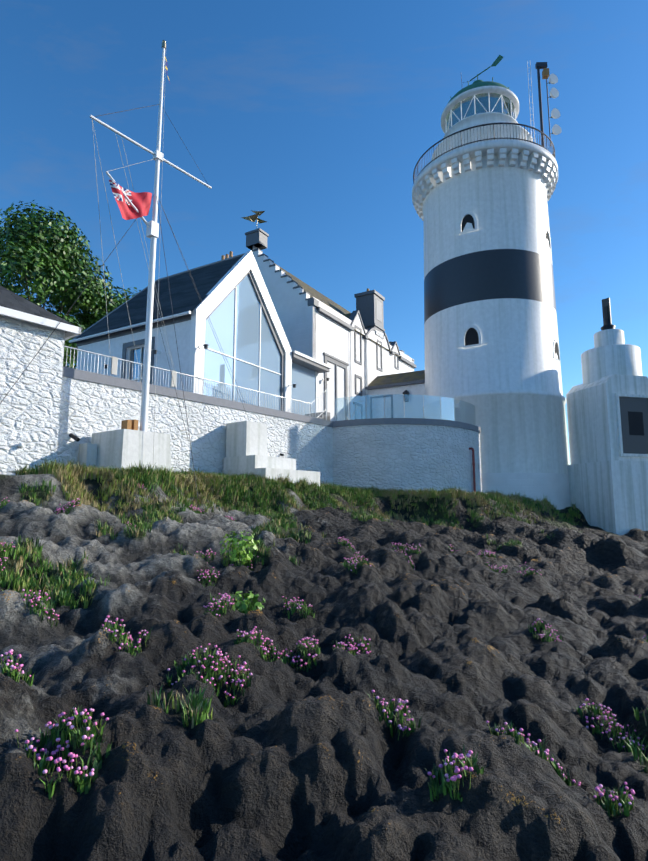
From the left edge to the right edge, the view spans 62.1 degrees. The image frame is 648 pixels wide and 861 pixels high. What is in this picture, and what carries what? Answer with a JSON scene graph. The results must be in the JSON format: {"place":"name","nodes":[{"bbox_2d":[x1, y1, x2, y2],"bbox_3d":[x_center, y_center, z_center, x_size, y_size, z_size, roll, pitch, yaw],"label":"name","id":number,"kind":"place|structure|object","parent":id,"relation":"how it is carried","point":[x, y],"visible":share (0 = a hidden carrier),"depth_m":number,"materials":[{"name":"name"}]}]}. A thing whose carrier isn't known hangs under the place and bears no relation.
{"place":"outdoors","nodes":[
{"label":"outdoors","id":0,"kind":"place"},
{"bbox_2d":[0,200,124,368],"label":"sycamore tree","id":1,"kind":"object","parent":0,"point":[35,257],"visible":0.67,"depth_m":46.61,"materials":[{"name":"green plant"}]},
{"bbox_2d":[48,282,140,358],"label":"sycamore tree","id":2,"kind":"object","parent":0,"point":[76,317],"visible":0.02,"depth_m":53.27,"materials":[{"name":"green plant"}]},
{"bbox_2d":[305,412,329,419],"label":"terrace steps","id":3,"kind":"structure","parent":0,"point":[322,415],"depth_m":26.30,"materials":[{"name":"white concrete"}]},
{"bbox_2d":[0,474,647,860],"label":"shore terrain","id":4,"kind":"structure","parent":0,"point":[280,760],"depth_m":5.31,"materials":[{"name":"black stone"}]},
{"bbox_2d":[0,286,81,474],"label":"outbuilding","id":5,"kind":"structure","parent":4,"relation":"on","point":[29,414],"depth_m":13.99,"materials":[{"name":"paint"}]},
{"bbox_2d":[0,40,248,496],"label":"signal mast","id":6,"kind":"object","parent":4,"relation":"on","point":[152,230],"visible":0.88,"depth_m":16.15,"materials":[{"name":"white metal"}]},
{"bbox_2d":[109,180,151,219],"bbox_3d":[-5.693,-6.705,15.825,0.159,1.280,1.430,-6,-10,37],"label":"flag","id":7,"kind":"object","parent":6,"relation":"attached to","point":[141,201],"visible":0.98,"depth_m":15.88,"materials":[{"name":"red fabric"}]},
{"bbox_2d":[166,60,169,82],"bbox_3d":[-5.051,-11.610,17.338,0.001,0.850,0.291,-6,-10,37],"label":"flag","id":8,"kind":"object","parent":6,"relation":"attached to","point":[166,70],"visible":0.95,"depth_m":17.34,"materials":[{"name":"multicoloured fabric"}]},
{"bbox_2d":[78,420,170,470],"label":"mast plinth","id":9,"kind":"structure","parent":4,"relation":"on","point":[127,444],"depth_m":14.98,"materials":[{"name":"white concrete"}]},
{"bbox_2d":[56,366,332,484],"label":"retaining wall","id":10,"kind":"structure","parent":4,"relation":"on","point":[91,403],"depth_m":18.28,"materials":[{"name":"white paint"}]},
{"bbox_2d":[219,531,259,565],"bbox_3d":[-1.468,2.085,9.377,0.684,0.673,0.685,0,-8,2],"label":"shrub on rocks","id":11,"kind":"object","parent":4,"relation":"on","point":[234,551],"visible":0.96,"depth_m":9.31,"materials":[{"name":"green plant"}]},
{"bbox_2d":[227,591,265,613],"bbox_3d":[-1.072,2.406,7.298,0.557,0.461,0.579,0,-8,2],"label":"shrub on rocks","id":12,"kind":"object","parent":4,"relation":"on","point":[245,608],"visible":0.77,"depth_m":7.24,"materials":[{"name":"green plant"}]},
{"bbox_2d":[221,421,319,486],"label":"steps","id":13,"kind":"structure","parent":4,"relation":"on","point":[246,446],"depth_m":19.20,"materials":[{"name":"white concrete"}]},
{"bbox_2d":[0,458,647,773],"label":"ledge grass","id":14,"kind":"structure","parent":4,"relation":"on","point":[164,479],"depth_m":13.54,"materials":[{"name":"green plant"}]},
{"bbox_2d":[0,481,647,817],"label":"thrift flowers","id":15,"kind":"object","parent":4,"relation":"on","point":[606,799],"visible":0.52,"depth_m":4.59,"materials":[{"name":"pink plant"}]},
{"bbox_2d":[333,418,481,492],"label":"bastion wall","id":16,"kind":"structure","parent":4,"relation":"on","point":[412,453],"depth_m":24.22,"materials":[{"name":"white paint"}]},
{"bbox_2d":[335,394,475,425],"bbox_3d":[4.520,-0.926,25.553,7.772,1.120,1.977,2,-8,-17],"label":"glass balustrade","id":17,"kind":"object","parent":16,"relation":"on","point":[470,414],"visible":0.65,"depth_m":24.85,"materials":[{"name":"clear glass"}]},
{"bbox_2d":[422,55,570,509],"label":"lighthouse tower","id":18,"kind":"structure","parent":4,"relation":"on","point":[491,344],"depth_m":28.28,"materials":[{"name":"white paint"}]},
{"bbox_2d":[412,122,557,221],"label":"gallery balcony","id":19,"kind":"structure","parent":18,"relation":"attached to","point":[541,159],"depth_m":29.10,"materials":[{"name":"white paint"}]},
{"bbox_2d":[527,62,560,157],"bbox_3d":[12.795,-18.443,31.142,1.567,6.850,0.628,-4,-9,29],"label":"antenna mast","id":20,"kind":"object","parent":18,"relation":"on","point":[555,112],"visible":0.79,"depth_m":31.13,"materials":[{"name":"grey metal"}]},
{"bbox_2d":[566,298,647,534],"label":"foghorn building","id":21,"kind":"structure","parent":4,"relation":"on","point":[607,407],"depth_m":26.06,"materials":[{"name":"white paint"}]},
{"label":"terrace floor","id":22,"kind":"structure","parent":4,"relation":"on","visible":0},
{"bbox_2d":[69,251,296,411],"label":"gabled house","id":23,"kind":"structure","parent":22,"relation":"on","point":[241,312],"depth_m":22.54,"materials":[{"name":"white paint"}]},
{"bbox_2d":[64,346,326,419],"bbox_3d":[-3.966,-1.775,20.958,0.060,1.950,13.389,-6,-10,37],"label":"terrace railing","id":24,"kind":"object","parent":22,"relation":"on","point":[114,365],"visible":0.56,"depth_m":19.49,"materials":[{"name":"white metal"}]},
{"bbox_2d":[291,350,330,414],"bbox_3d":[-1.325,-1.751,27.336,1.920,3.640,3.470,-5,-9,30],"label":"glazed porch","id":25,"kind":"object","parent":22,"relation":"on","point":[306,369],"visible":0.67,"depth_m":27.27,"materials":[{"name":"white paint"}]},
{"bbox_2d":[221,228,416,420],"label":"keepers house","id":26,"kind":"structure","parent":22,"relation":"on","point":[357,351],"depth_m":31.80,"materials":[{"name":"white paint"}]},
{"bbox_2d":[241,210,266,223],"bbox_3d":[-4.211,-12.629,32.508,1.270,1.542,1.367,-3,-9,24],"label":"weather vane","id":27,"kind":"object","parent":26,"relation":"on","point":[252,218],"visible":0.88,"depth_m":32.40,"materials":[{"name":"brown metal"}]},
{"bbox_2d":[365,370,424,418],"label":"link building","id":28,"kind":"structure","parent":22,"relation":"on","point":[409,383],"depth_m":33.33,"materials":[{"name":"white paint"}]},
{"bbox_2d":[0,0,647,464],"label":"sky","id":29,"kind":"structure","parent":0,"point":[318,117],"materials":[{"name":"blue"}]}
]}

